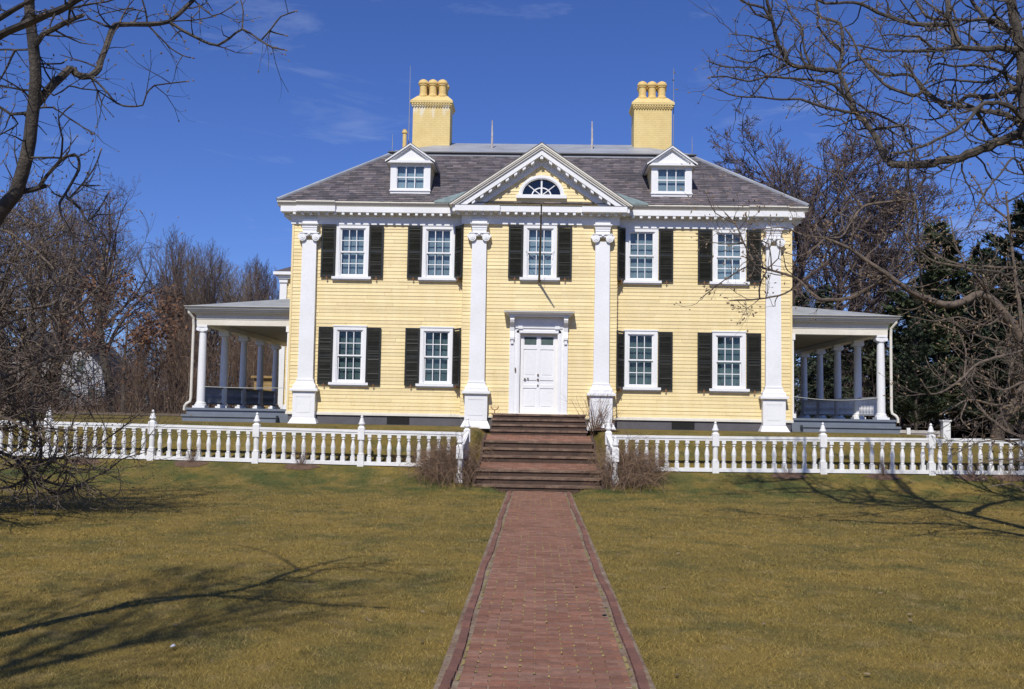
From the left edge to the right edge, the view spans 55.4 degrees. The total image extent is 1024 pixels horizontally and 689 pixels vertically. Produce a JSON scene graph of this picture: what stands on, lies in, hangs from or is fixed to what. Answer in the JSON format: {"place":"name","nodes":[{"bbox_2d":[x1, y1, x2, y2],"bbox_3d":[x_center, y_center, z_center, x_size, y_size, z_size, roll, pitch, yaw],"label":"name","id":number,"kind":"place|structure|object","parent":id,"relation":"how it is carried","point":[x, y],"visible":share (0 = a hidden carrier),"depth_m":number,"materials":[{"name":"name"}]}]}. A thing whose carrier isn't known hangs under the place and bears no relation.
{"place":"outdoors","nodes":[
{"label":"outdoors","id":0,"kind":"place"},
{"bbox_2d":[384,439,405,461],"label":"bare shrub","id":1,"kind":"object","parent":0,"point":[392,457],"visible":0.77,"depth_m":24.57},
{"bbox_2d":[402,427,436,458],"bbox_3d":[-2.291,2.516,24.489,1.277,1.038,0.858,1,-4,1],"label":"bare shrub","id":2,"kind":"object","parent":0,"point":[416,446],"visible":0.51,"depth_m":24.38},
{"bbox_2d":[0,413,1023,688],"bbox_3d":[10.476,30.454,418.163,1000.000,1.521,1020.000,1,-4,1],"label":"lawn","id":3,"kind":"structure","parent":0,"point":[758,483],"depth_m":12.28,"materials":[{"name":"plant"}]},
{"bbox_2d":[0,177,99,418],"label":"bare tree","id":4,"kind":"object","parent":3,"relation":"on","point":[8,247],"visible":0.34,"depth_m":28.40,"materials":[{"name":"brown plant"}]},
{"bbox_2d":[0,234,144,509],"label":"bare tree","id":5,"kind":"object","parent":3,"relation":"on","point":[5,376],"visible":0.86,"depth_m":16.36,"materials":[{"name":"brown plant"}]},
{"bbox_2d":[0,140,212,515],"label":"bare tree","id":6,"kind":"object","parent":3,"relation":"on","point":[23,343],"visible":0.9,"depth_m":17.07,"materials":[{"name":"brown plant"}]},
{"bbox_2d":[0,0,297,269],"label":"bare tree","id":7,"kind":"object","parent":3,"relation":"on","point":[36,100],"visible":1,"depth_m":6.92,"materials":[{"name":"brown plant"}]},
{"bbox_2d":[0,410,470,481],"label":"balustrade fence","id":8,"kind":"object","parent":3,"relation":"on","point":[256,429],"visible":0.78,"depth_m":24.40,"materials":[{"name":"white paint"}]},
{"bbox_2d":[394,411,503,491],"bbox_3d":[-1.422,2.824,23.966,2.809,2.737,4.188,1,-4,1],"label":"vine shrub","id":9,"kind":"object","parent":3,"relation":"on","point":[443,462],"visible":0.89,"depth_m":23.41,"materials":[{"name":"plant"}]},
{"bbox_2d":[0,494,1011,686],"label":"fallen leaves","id":10,"kind":"object","parent":3,"relation":"on","point":[575,587],"visible":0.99,"depth_m":9.09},
{"bbox_2d":[471,413,604,493],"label":"entrance steps","id":11,"kind":"structure","parent":3,"relation":"on","point":[540,452],"depth_m":25.35,"materials":[{"name":"red brick"}]},
{"bbox_2d":[181,66,902,434],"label":"mansion","id":12,"kind":"structure","parent":3,"relation":"on","point":[413,292],"depth_m":29.47,"materials":[{"name":"yellow paint"}]},
{"bbox_2d":[328,325,367,386],"bbox_3d":[-4.926,0.344,29.597,1.200,1.850,0.294,1,-4,1],"label":"window","id":13,"kind":"structure","parent":12,"relation":"in","point":[349,341],"depth_m":29.61,"materials":[{"name":"white paint"}]},
{"bbox_2d":[331,223,370,280],"bbox_3d":[-4.870,-2.818,29.817,1.200,1.750,0.294,1,-4,1],"label":"window","id":14,"kind":"structure","parent":12,"relation":"in","point":[352,239],"depth_m":29.82,"materials":[{"name":"white paint"}]},
{"bbox_2d":[415,326,454,387],"bbox_3d":[-2.287,0.385,29.528,1.200,1.850,0.294,1,-4,1],"label":"window","id":15,"kind":"structure","parent":12,"relation":"in","point":[436,343],"depth_m":29.54,"materials":[{"name":"white paint"}]},
{"bbox_2d":[418,224,457,281],"bbox_3d":[-2.232,-2.777,29.748,1.200,1.750,0.294,1,-4,1],"label":"window","id":16,"kind":"structure","parent":12,"relation":"in","point":[438,243],"depth_m":29.76,"materials":[{"name":"white paint"}]},
{"bbox_2d":[519,334,557,413],"bbox_3d":[0.787,0.876,29.144,1.120,2.365,0.110,1,-4,1],"label":"door","id":17,"kind":"structure","parent":12,"relation":"in","point":[538,353],"depth_m":29.14,"materials":[{"name":"white paint"}]},
{"bbox_2d":[520,223,559,281],"bbox_3d":[0.843,-2.753,29.319,1.200,1.750,0.294,1,-4,1],"label":"window","id":18,"kind":"structure","parent":12,"relation":"in","point":[531,230],"depth_m":29.32,"materials":[{"name":"white paint"}]},
{"bbox_2d":[526,203,554,282],"bbox_3d":[0.818,-2.885,28.062,0.868,1.893,2.432,1,-4,1],"label":"flagpole","id":19,"kind":"object","parent":12,"relation":"attached to","point":[539,270],"visible":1,"depth_m":28.19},
{"bbox_2d":[621,329,660,391],"bbox_3d":[3.870,0.481,29.368,1.200,1.850,0.294,1,-4,1],"label":"window","id":20,"kind":"structure","parent":12,"relation":"in","point":[641,346],"depth_m":29.38,"materials":[{"name":"white paint"}]},
{"bbox_2d":[622,227,661,284],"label":"window","id":21,"kind":"structure","parent":12,"relation":"in","point":[641,266],"depth_m":29.60,"materials":[{"name":"white paint"}]},
{"bbox_2d":[709,228,749,285],"bbox_3d":[6.564,-2.639,29.519,1.200,1.750,0.294,1,-4,1],"label":"window","id":22,"kind":"structure","parent":12,"relation":"in","point":[719,271],"depth_m":29.52,"materials":[{"name":"white paint"}]},
{"bbox_2d":[709,331,749,392],"bbox_3d":[6.509,0.523,29.299,1.200,1.850,0.294,1,-4,1],"label":"window","id":23,"kind":"structure","parent":12,"relation":"in","point":[728,355],"depth_m":29.31,"materials":[{"name":"white paint"}]},
{"bbox_2d":[433,491,655,688],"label":"brick path","id":24,"kind":"structure","parent":3,"relation":"on","point":[613,665],"depth_m":8.95,"materials":[{"name":"brick"}]},
{"bbox_2d":[438,491,649,688],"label":"path edging","id":25,"kind":"object","parent":24,"relation":"on","point":[459,651],"visible":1,"depth_m":8.95,"materials":[{"name":"brick"}]},
{"bbox_2d":[456,491,635,688],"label":"moss","id":26,"kind":"object","parent":24,"relation":"on","point":[613,629],"visible":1,"depth_m":9.32,"materials":[{"name":"plant"}]},
{"bbox_2d":[68,428,1023,480],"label":"mulch","id":27,"kind":"object","parent":3,"relation":"on","point":[295,466],"visible":0.86,"depth_m":23.84,"materials":[{"name":"soil"}]},
{"bbox_2d":[177,441,200,462],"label":"bare shrub","id":28,"kind":"object","parent":27,"relation":"on","point":[191,458],"visible":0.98,"depth_m":24.26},
{"bbox_2d":[286,442,313,465],"bbox_3d":[-5.226,2.685,24.253,0.751,0.747,0.683,1,-4,1],"label":"bare shrub","id":29,"kind":"object","parent":27,"relation":"on","point":[300,461],"visible":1,"depth_m":24.18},
{"bbox_2d":[563,384,619,436],"bbox_3d":[2.262,1.814,27.777,1.589,1.674,1.785,4,-5,-40],"label":"bare shrub","id":30,"kind":"object","parent":27,"relation":"on","point":[595,427],"visible":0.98,"depth_m":27.79,"materials":[{"name":"plant"}]},
{"bbox_2d":[592,403,629,427],"bbox_3d":[2.793,2.050,27.966,1.166,0.907,0.741,-1,-4,24],"label":"bare shrub","id":31,"kind":"object","parent":27,"relation":"on","point":[613,419],"visible":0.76,"depth_m":28.00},
{"bbox_2d":[868,452,890,475],"bbox_3d":[9.065,2.874,23.827,0.560,0.762,0.644,-2,-5,38],"label":"bare shrub","id":32,"kind":"object","parent":27,"relation":"on","point":[881,461],"visible":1,"depth_m":23.78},
{"bbox_2d":[960,456,977,476],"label":"bare shrub","id":33,"kind":"object","parent":27,"relation":"on","point":[973,474],"visible":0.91,"depth_m":23.78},
{"bbox_2d":[1000,462,1021,476],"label":"bare shrub","id":34,"kind":"object","parent":27,"relation":"on","point":[1011,470],"visible":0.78,"depth_m":23.74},
{"bbox_2d":[571,418,680,493],"bbox_3d":[2.857,2.978,23.520,2.874,2.710,4.311,1,-4,1],"label":"vine shrub","id":35,"kind":"object","parent":3,"relation":"on","point":[630,468],"visible":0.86,"depth_m":23.27,"materials":[{"name":"plant"}]},
{"bbox_2d":[638,441,670,465],"bbox_3d":[3.585,2.660,24.194,1.110,0.948,0.838,5,-5,-43],"label":"bare shrub","id":36,"kind":"object","parent":3,"relation":"on","point":[658,455],"visible":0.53,"depth_m":24.27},
{"bbox_2d":[605,420,1023,485],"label":"balustrade fence","id":37,"kind":"object","parent":3,"relation":"on","point":[930,441],"visible":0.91,"depth_m":24.03,"materials":[{"name":"white paint"}]},
{"bbox_2d":[794,284,853,418],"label":"spruce tree","id":38,"kind":"object","parent":3,"relation":"on","point":[828,367],"visible":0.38,"depth_m":46.45,"materials":[{"name":"green plant"}]},
{"bbox_2d":[672,0,1023,319],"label":"bare tree","id":39,"kind":"object","parent":3,"relation":"on","point":[1014,30],"visible":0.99,"depth_m":15.73,"materials":[{"name":"brown plant"}]},
{"bbox_2d":[673,119,1023,490],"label":"bare tree","id":40,"kind":"object","parent":3,"relation":"on","point":[1016,328],"visible":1,"depth_m":14.66,"materials":[{"name":"brown plant"}]},
{"bbox_2d":[885,316,964,430],"bbox_3d":[19.266,1.412,45.876,3.700,5.648,3.369,0,-4,18],"label":"pine tree","id":41,"kind":"object","parent":3,"relation":"on","point":[905,366],"visible":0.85,"depth_m":45.64,"materials":[{"name":"green plant"}]},
{"bbox_2d":[900,420,951,437],"bbox_3d":[13.498,3.167,32.843,2.490,1.290,0.280,1,-4,1],"label":"board fence","id":42,"kind":"object","parent":3,"relation":"on","point":[945,431],"visible":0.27,"depth_m":32.84,"materials":[{"name":"white paint"}]},
{"bbox_2d":[912,194,1023,415],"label":"pine tree","id":43,"kind":"object","parent":3,"relation":"on","point":[1018,220],"visible":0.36,"depth_m":47.60,"materials":[{"name":"green plant"}]},
{"bbox_2d":[932,257,1023,471],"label":"bare tree","id":44,"kind":"object","parent":3,"relation":"on","point":[996,423],"visible":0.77,"depth_m":21.84,"materials":[{"name":"brown plant"}]},
{"bbox_2d":[934,310,1023,436],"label":"pine tree","id":45,"kind":"object","parent":3,"relation":"on","point":[988,351],"visible":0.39,"depth_m":42.73,"materials":[{"name":"plant"}]},
{"bbox_2d":[967,328,1023,444],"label":"thorn tree","id":46,"kind":"object","parent":3,"relation":"on","point":[1010,382],"visible":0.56,"depth_m":36.70,"materials":[{"name":"brown plant"}]},
{"bbox_2d":[0,409,1023,429],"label":"woodland floor","id":47,"kind":"structure","parent":0,"point":[142,413],"depth_m":51.32,"materials":[{"name":"soil"}]},
{"bbox_2d":[13,355,29,405],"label":"sapling","id":48,"kind":"object","parent":47,"relation":"on","point":[22,380],"visible":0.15,"depth_m":62.16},
{"bbox_2d":[29,337,47,401],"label":"sapling","id":49,"kind":"object","parent":47,"relation":"on","point":[35,372],"visible":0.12,"depth_m":65.52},
{"bbox_2d":[0,179,87,408],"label":"forest tree","id":50,"kind":"object","parent":47,"relation":"on","point":[38,192],"visible":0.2,"depth_m":76.95,"materials":[{"name":"plant"}]},
{"bbox_2d":[0,195,87,402],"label":"forest tree","id":51,"kind":"object","parent":47,"relation":"on","point":[43,280],"visible":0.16,"depth_m":81.98,"materials":[{"name":"plant"}]},
{"bbox_2d":[42,334,69,395],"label":"sapling","id":52,"kind":"object","parent":47,"relation":"on","point":[53,361],"visible":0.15,"depth_m":73.87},
{"bbox_2d":[3,188,131,344],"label":"forest tree","id":53,"kind":"object","parent":47,"relation":"on","point":[69,249],"visible":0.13,"depth_m":111.71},
{"bbox_2d":[11,330,134,408],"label":"white cottage","id":54,"kind":"structure","parent":47,"relation":"on","point":[112,350],"depth_m":90.48,"materials":[{"name":"wood"}]},
{"bbox_2d":[76,359,84,372],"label":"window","id":55,"kind":"structure","parent":54,"relation":"in","point":[83,368],"depth_m":90.43,"materials":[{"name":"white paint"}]},
{"bbox_2d":[87,387,96,399],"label":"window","id":56,"kind":"structure","parent":54,"relation":"in","point":[94,388],"depth_m":90.23,"materials":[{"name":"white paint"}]},
{"bbox_2d":[26,180,127,407],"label":"forest tree","id":57,"kind":"object","parent":47,"relation":"on","point":[78,291],"visible":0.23,"depth_m":81.93,"materials":[{"name":"plant"}]},
{"bbox_2d":[69,210,138,339],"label":"forest tree","id":58,"kind":"object","parent":47,"relation":"on","point":[119,237],"visible":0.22,"depth_m":126.87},
{"bbox_2d":[41,174,174,411],"bbox_3d":[-26.071,-3.506,63.373,9.859,16.321,9.145,-2,-5,32],"label":"oak tree","id":59,"kind":"object","parent":47,"relation":"on","point":[114,334],"visible":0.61,"depth_m":63.75,"materials":[{"name":"brown plant"}]},
{"bbox_2d":[59,254,188,411],"bbox_3d":[-23.667,-0.557,60.022,7.961,10.094,7.150,4,-5,-38],"label":"beech tree","id":60,"kind":"object","parent":47,"relation":"on","point":[144,335],"visible":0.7,"depth_m":59.76,"materials":[{"name":"brown plant"}]},
{"bbox_2d":[113,336,137,387],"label":"sapling","id":61,"kind":"object","parent":47,"relation":"on","point":[132,357],"visible":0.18,"depth_m":84.11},
{"bbox_2d":[118,309,150,399],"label":"sapling","id":62,"kind":"object","parent":47,"relation":"on","point":[134,326],"visible":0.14,"depth_m":69.11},
{"bbox_2d":[0,328,272,413],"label":"thicket","id":63,"kind":"object","parent":47,"relation":"on","point":[129,405],"visible":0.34,"depth_m":57.88,"materials":[{"name":"plant"}]},
{"bbox_2d":[2,325,271,395],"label":"wood","id":64,"kind":"object","parent":47,"relation":"on","point":[129,352],"visible":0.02,"depth_m":151.00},
{"bbox_2d":[130,347,156,411],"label":"sapling","id":65,"kind":"object","parent":47,"relation":"on","point":[138,372],"visible":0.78,"depth_m":57.03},
{"bbox_2d":[135,346,162,411],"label":"sapling","id":66,"kind":"object","parent":47,"relation":"on","point":[143,386],"visible":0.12,"depth_m":70.36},
{"bbox_2d":[141,325,167,409],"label":"sapling","id":67,"kind":"object","parent":47,"relation":"on","point":[155,368],"visible":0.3,"depth_m":67.87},
{"bbox_2d":[154,325,178,408],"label":"sapling","id":68,"kind":"object","parent":47,"relation":"on","point":[166,369],"visible":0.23,"depth_m":78.78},
{"bbox_2d":[113,238,230,364],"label":"forest tree","id":69,"kind":"object","parent":47,"relation":"on","point":[187,267],"visible":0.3,"depth_m":122.55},
{"bbox_2d":[114,237,235,357],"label":"forest tree","id":70,"kind":"object","parent":47,"relation":"on","point":[145,271],"visible":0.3,"depth_m":135.32,"materials":[{"name":"plant"}]},
{"bbox_2d":[160,301,191,409],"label":"sapling","id":71,"kind":"object","parent":47,"relation":"on","point":[175,341],"visible":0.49,"depth_m":65.47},
{"bbox_2d":[143,362,208,409],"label":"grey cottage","id":72,"kind":"structure","parent":47,"relation":"on","point":[158,385],"depth_m":94.17,"materials":[{"name":"wood"}]},
{"bbox_2d":[151,226,201,359],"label":"forest tree","id":73,"kind":"object","parent":47,"relation":"on","point":[167,269],"visible":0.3,"depth_m":125.63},
{"bbox_2d":[148,233,209,411],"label":"forest tree","id":74,"kind":"object","parent":47,"relation":"on","point":[175,266],"visible":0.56,"depth_m":80.38,"materials":[{"name":"plant"}]},
{"bbox_2d":[164,320,193,408],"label":"sapling","id":75,"kind":"object","parent":47,"relation":"on","point":[180,360],"visible":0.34,"depth_m":72.79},
{"bbox_2d":[149,241,209,343],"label":"forest tree","id":76,"kind":"object","parent":47,"relation":"on","point":[190,255],"visible":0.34,"depth_m":125.06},
{"bbox_2d":[179,346,197,407],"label":"sapling","id":77,"kind":"object","parent":47,"relation":"on","point":[184,376],"visible":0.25,"depth_m":65.17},
{"bbox_2d":[141,242,243,371],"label":"forest tree","id":78,"kind":"object","parent":47,"relation":"on","point":[201,295],"visible":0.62,"depth_m":78.11,"materials":[{"name":"plant"}]},
{"bbox_2d":[185,328,207,401],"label":"sapling","id":79,"kind":"object","parent":47,"relation":"on","point":[195,354],"visible":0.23,"depth_m":71.10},
{"bbox_2d":[176,301,219,413],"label":"sapling","id":80,"kind":"object","parent":47,"relation":"on","point":[187,351],"visible":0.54,"depth_m":56.97,"materials":[{"name":"plant"}]},
{"bbox_2d":[158,252,242,381],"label":"forest tree","id":81,"kind":"object","parent":47,"relation":"on","point":[201,280],"visible":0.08,"depth_m":128.07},
{"bbox_2d":[154,243,253,372],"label":"forest tree","id":82,"kind":"object","parent":47,"relation":"on","point":[203,299],"visible":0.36,"depth_m":80.21,"materials":[{"name":"plant"}]},
{"bbox_2d":[206,332,219,383],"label":"sapling","id":83,"kind":"object","parent":47,"relation":"on","point":[212,367],"visible":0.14,"depth_m":80.86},
{"bbox_2d":[194,238,237,371],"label":"forest tree","id":84,"kind":"object","parent":47,"relation":"on","point":[213,285],"visible":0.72,"depth_m":78.82,"materials":[{"name":"plant"}]},
{"bbox_2d":[181,260,256,368],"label":"forest tree","id":85,"kind":"object","parent":47,"relation":"on","point":[242,282],"visible":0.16,"depth_m":86.11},
{"bbox_2d":[210,332,228,405],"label":"sapling","id":86,"kind":"object","parent":47,"relation":"on","point":[217,363],"visible":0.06,"depth_m":84.83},
{"bbox_2d":[209,335,238,385],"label":"sapling","id":87,"kind":"object","parent":47,"relation":"on","point":[220,360],"visible":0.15,"depth_m":60.73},
{"bbox_2d":[193,260,255,369],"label":"forest tree","id":88,"kind":"object","parent":47,"relation":"on","point":[229,285],"visible":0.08,"depth_m":125.47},
{"bbox_2d":[216,337,239,386],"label":"sapling","id":89,"kind":"object","parent":47,"relation":"on","point":[230,365],"visible":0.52,"depth_m":54.71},
{"bbox_2d":[208,266,272,364],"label":"forest tree","id":90,"kind":"object","parent":47,"relation":"on","point":[245,295],"visible":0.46,"depth_m":76.09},
{"bbox_2d":[217,262,265,354],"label":"forest tree","id":91,"kind":"object","parent":47,"relation":"on","point":[241,288],"visible":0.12,"depth_m":124.36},
{"bbox_2d":[228,335,255,405],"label":"sapling","id":92,"kind":"object","parent":47,"relation":"on","point":[235,361],"visible":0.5,"depth_m":55.15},
{"bbox_2d":[236,346,255,388],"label":"sapling","id":93,"kind":"object","parent":47,"relation":"on","point":[239,369],"visible":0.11,"depth_m":61.33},
{"bbox_2d":[222,254,276,348],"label":"forest tree","id":94,"kind":"object","parent":47,"relation":"on","point":[254,278],"visible":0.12,"depth_m":116.06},
{"bbox_2d":[224,261,278,406],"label":"forest tree","id":95,"kind":"object","parent":47,"relation":"on","point":[251,295],"visible":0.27,"depth_m":110.27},
{"bbox_2d":[233,341,272,387],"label":"sapling","id":96,"kind":"object","parent":47,"relation":"on","point":[264,359],"visible":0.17,"depth_m":59.90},
{"bbox_2d":[230,259,278,357],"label":"forest tree","id":97,"kind":"object","parent":47,"relation":"on","point":[265,288],"visible":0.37,"depth_m":81.38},
{"bbox_2d":[238,258,279,299],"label":"forest tree","id":98,"kind":"object","parent":47,"relation":"on","point":[260,277],"visible":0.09,"depth_m":130.00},
{"bbox_2d":[247,339,272,407],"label":"sapling","id":99,"kind":"object","parent":47,"relation":"on","point":[253,363],"visible":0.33,"depth_m":55.40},
{"bbox_2d":[255,344,272,375],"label":"sapling","id":100,"kind":"object","parent":47,"relation":"on","point":[267,357],"visible":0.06,"depth_m":70.53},
{"bbox_2d":[254,267,279,300],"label":"forest tree","id":101,"kind":"object","parent":47,"relation":"on","point":[275,286],"visible":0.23,"depth_m":76.28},
{"bbox_2d":[793,289,829,417],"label":"spruce tree","id":102,"kind":"object","parent":47,"relation":"on","point":[797,357],"visible":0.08,"depth_m":53.04,"materials":[{"name":"green plant"}]},
{"bbox_2d":[705,85,935,384],"bbox_3d":[15.526,-4.128,56.037,15.548,18.033,12.332,-3,-5,41],"label":"elm tree","id":103,"kind":"object","parent":47,"relation":"on","point":[846,160],"visible":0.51,"depth_m":54.42,"materials":[{"name":"plant"}]},
{"bbox_2d":[764,154,930,384],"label":"elm tree","id":104,"kind":"object","parent":47,"relation":"on","point":[822,272],"visible":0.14,"depth_m":69.66,"materials":[{"name":"plant"}]},
{"bbox_2d":[807,340,893,405],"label":"pine tree","id":105,"kind":"object","parent":47,"relation":"on","point":[845,370],"visible":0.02,"depth_m":58.35,"materials":[{"name":"green plant"}]},
{"bbox_2d":[841,289,964,429],"bbox_3d":[21.912,0.891,54.680,8.049,8.097,7.781,4,-5,-34],"label":"pine tree","id":106,"kind":"object","parent":47,"relation":"on","point":[870,349],"visible":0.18,"depth_m":54.66,"materials":[{"name":"green plant"}]},
{"bbox_2d":[804,156,1004,385],"bbox_3d":[23.303,-2.811,61.575,8.667,16.488,14.254,4,-5,-37],"label":"elm tree","id":107,"kind":"object","parent":47,"relation":"on","point":[899,218],"visible":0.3,"depth_m":59.39,"materials":[{"name":"plant"}]},
{"bbox_2d":[794,336,1020,431],"bbox_3d":[32.717,2.678,61.463,45.580,5.969,29.872,1,-4,1],"label":"dark brush","id":108,"kind":"object","parent":47,"relation":"on","point":[901,424],"visible":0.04,"depth_m":51.30,"materials":[{"name":"plant"}]},
{"bbox_2d":[844,218,998,436],"bbox_3d":[22.158,-0.934,51.620,8.978,11.675,9.287,1,-4,1],"label":"pine tree","id":109,"kind":"object","parent":47,"relation":"on","point":[931,274],"visible":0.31,"depth_m":51.01,"materials":[{"name":"green plant"}]},
{"bbox_2d":[894,243,1022,434],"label":"pine tree","id":110,"kind":"object","parent":47,"relation":"on","point":[977,253],"visible":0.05,"depth_m":55.69,"materials":[{"name":"green plant"}]},
{"bbox_2d":[943,272,1009,431],"bbox_3d":[26.325,0.076,55.305,6.194,9.693,6.970,5,-5,-42],"label":"forest tree","id":111,"kind":"object","parent":47,"relation":"on","point":[985,430],"visible":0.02,"depth_m":54.44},
{"bbox_2d":[976,244,1023,433],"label":"forest tree","id":112,"kind":"object","parent":47,"relation":"on","point":[1023,304],"visible":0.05,"depth_m":50.60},
{"bbox_2d":[0,0,1023,420],"label":"sky","id":113,"kind":"structure","parent":0,"point":[543,71],"materials":[{"name":"blue"}]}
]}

